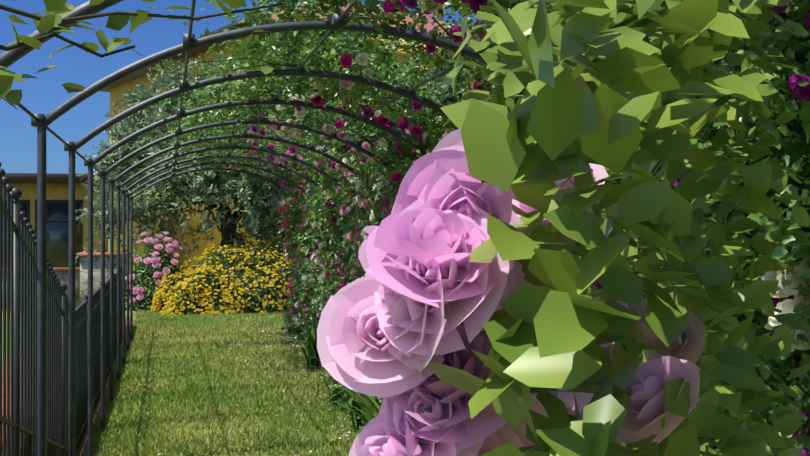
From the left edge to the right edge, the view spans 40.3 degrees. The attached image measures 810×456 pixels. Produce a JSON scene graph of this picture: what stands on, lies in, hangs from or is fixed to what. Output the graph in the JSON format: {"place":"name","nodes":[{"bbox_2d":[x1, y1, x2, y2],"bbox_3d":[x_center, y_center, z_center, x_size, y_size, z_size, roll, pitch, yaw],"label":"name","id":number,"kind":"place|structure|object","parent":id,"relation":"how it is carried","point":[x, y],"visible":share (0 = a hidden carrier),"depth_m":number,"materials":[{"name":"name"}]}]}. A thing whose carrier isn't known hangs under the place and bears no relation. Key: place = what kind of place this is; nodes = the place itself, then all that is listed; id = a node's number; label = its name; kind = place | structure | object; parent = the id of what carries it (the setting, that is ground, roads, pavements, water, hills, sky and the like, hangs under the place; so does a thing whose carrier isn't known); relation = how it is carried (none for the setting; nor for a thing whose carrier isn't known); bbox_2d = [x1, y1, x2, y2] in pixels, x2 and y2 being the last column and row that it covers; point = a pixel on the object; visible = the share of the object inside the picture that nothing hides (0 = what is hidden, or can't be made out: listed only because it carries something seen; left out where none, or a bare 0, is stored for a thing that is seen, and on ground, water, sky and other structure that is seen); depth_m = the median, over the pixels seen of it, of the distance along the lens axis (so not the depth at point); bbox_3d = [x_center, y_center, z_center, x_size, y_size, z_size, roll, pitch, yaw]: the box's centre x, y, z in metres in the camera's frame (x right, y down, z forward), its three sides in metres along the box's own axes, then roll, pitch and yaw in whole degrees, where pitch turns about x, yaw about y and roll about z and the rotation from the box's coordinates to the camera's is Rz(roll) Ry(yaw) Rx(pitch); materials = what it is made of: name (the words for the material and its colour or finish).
{"place":"outdoors","nodes":[
{"label":"outdoors","id":0,"kind":"place"},
{"bbox_2d":[2,234,358,455],"bbox_3d":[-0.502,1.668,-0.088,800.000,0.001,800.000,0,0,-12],"label":"lawn","id":1,"kind":"structure","parent":0,"point":[85,451],"depth_m":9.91,"materials":[{"name":"green plant"}]},
{"bbox_2d":[0,162,125,455],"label":"iron fence","id":2,"kind":"object","parent":1,"relation":"on","point":[57,371],"visible":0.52,"depth_m":5.41,"materials":[{"name":"grey metal"}]},
{"bbox_2d":[2,256,126,455],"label":"stone walls","id":3,"kind":"structure","parent":1,"relation":"on","point":[81,283],"depth_m":22.27,"materials":[{"name":"grey stone"}]},
{"bbox_2d":[2,252,129,455],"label":"terracotta paving","id":4,"kind":"structure","parent":1,"relation":"on","point":[85,438],"depth_m":11.50,"materials":[{"name":"orange tile"}]},
{"bbox_2d":[125,231,190,311],"bbox_3d":[-5.102,1.142,22.638,1.619,2.210,1.520,0,0,-12],"label":"pink rose bush","id":5,"kind":"object","parent":1,"relation":"on","point":[161,268],"depth_m":22.23,"materials":[{"name":"pink plant"}]},
{"bbox_2d":[150,263,255,315],"bbox_3d":[-3.931,1.276,21.677,2.117,1.148,1.874,0,0,-12],"label":"yellow daisy bush","id":6,"kind":"object","parent":1,"relation":"on","point":[192,297],"depth_m":21.08,"materials":[{"name":"yellow plant"}]},
{"bbox_2d":[67,56,360,276],"bbox_3d":[-4.088,-0.717,24.508,6.984,6.189,5.414,0,0,26],"label":"olive tree","id":7,"kind":"object","parent":1,"relation":"on","point":[245,190],"depth_m":23.67,"materials":[{"name":"green plant"}]},
{"bbox_2d":[112,313,349,455],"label":"fallen petals","id":8,"kind":"object","parent":1,"relation":"on","point":[270,377],"visible":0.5,"depth_m":12.11,"materials":[{"name":"plant"}]},
{"bbox_2d":[181,236,296,313],"bbox_3d":[-3.251,1.041,22.498,3.641,1.773,2.767,0,0,-12],"label":"yellow daisy bush","id":9,"kind":"object","parent":1,"relation":"on","point":[243,270],"depth_m":21.67,"materials":[{"name":"yellow plant"}]},
{"bbox_2d":[287,303,382,432],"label":"iris strap leaves","id":10,"kind":"object","parent":1,"relation":"on","point":[373,403],"visible":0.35,"depth_m":10.22,"materials":[{"name":"green plant"}]},
{"bbox_2d":[242,95,452,274],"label":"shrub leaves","id":11,"kind":"object","parent":1,"relation":"on","point":[356,137],"depth_m":27.82,"materials":[{"name":"green plant"}]},
{"bbox_2d":[0,0,732,184],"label":"canes","id":12,"kind":"object","parent":1,"relation":"on","point":[654,166],"visible":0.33,"depth_m":2.38,"materials":[{"name":"green plant"}]},
{"bbox_2d":[0,0,809,455],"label":"leaves","id":13,"kind":"object","parent":12,"relation":"attached to","point":[604,84],"visible":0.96,"depth_m":0.87,"materials":[{"name":"green plant"}]},
{"bbox_2d":[317,128,706,455],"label":"roses","id":14,"kind":"object","parent":12,"relation":"attached to","point":[423,289],"visible":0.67,"depth_m":0.79,"materials":[{"name":"pink plant"}]},
{"bbox_2d":[0,0,782,455],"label":"pergola arches","id":15,"kind":"structure","parent":1,"relation":"on","point":[40,122],"depth_m":6.37,"materials":[{"name":"paint"}]},
{"bbox_2d":[319,61,467,146],"bbox_3d":[0.130,-1.228,28.909,5.960,6.026,6.253,0,0,-12],"label":"climbing rose","id":16,"kind":"object","parent":1,"relation":"on","point":[442,98],"depth_m":28.09,"materials":[{"name":"plant"}]},
{"bbox_2d":[150,0,809,421],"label":"rose canes","id":17,"kind":"object","parent":1,"relation":"on","point":[394,138],"visible":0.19,"depth_m":7.63,"materials":[{"name":"green plant"}]},
{"bbox_2d":[156,0,809,403],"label":"climbing roses","id":18,"kind":"object","parent":17,"relation":"attached to","point":[764,372],"visible":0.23,"depth_m":6.67,"materials":[{"name":"plant"}]},
{"bbox_2d":[0,0,482,218],"label":"sky","id":19,"kind":"structure","parent":0,"point":[42,94],"materials":[{"name":"blue"}]},
{"bbox_2d":[2,32,487,278],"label":"house walls","id":20,"kind":"structure","parent":0,"point":[53,191],"depth_m":34.66,"materials":[{"name":"yellow paint"}]},
{"bbox_2d":[2,200,82,251],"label":"house window frames","id":21,"kind":"structure","parent":20,"relation":"in","point":[62,201],"depth_m":32.50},
{"bbox_2d":[2,119,128,267],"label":"window","id":22,"kind":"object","parent":21,"relation":"in","point":[57,243],"visible":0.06,"depth_m":32.51,"materials":[{"name":"black glass"}]},
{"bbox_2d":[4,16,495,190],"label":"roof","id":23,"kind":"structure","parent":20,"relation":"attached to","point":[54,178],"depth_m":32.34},
{"bbox_2d":[85,2,468,87],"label":"house roof","id":24,"kind":"structure","parent":20,"relation":"on","point":[408,19],"depth_m":34.13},
{"bbox_2d":[144,0,809,455],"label":"rose wall","id":25,"kind":"structure","parent":0,"point":[792,148],"depth_m":7.16,"materials":[{"name":"green plant"}]},
{"bbox_2d":[313,3,800,366],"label":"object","id":26,"kind":"object","parent":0,"point":[783,15],"depth_m":3.89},
{"bbox_2d":[306,42,809,438],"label":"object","id":27,"kind":"object","parent":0,"point":[800,129],"depth_m":4.00,"materials":[{"name":"green plant"}]},
{"label":"rose bed soil","id":28,"kind":"structure","parent":0,"visible":0},
{"bbox_2d":[251,326,356,439],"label":"fallen petals","id":29,"kind":"object","parent":28,"relation":"on","point":[305,373],"visible":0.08,"depth_m":12.76,"materials":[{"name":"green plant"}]}
]}

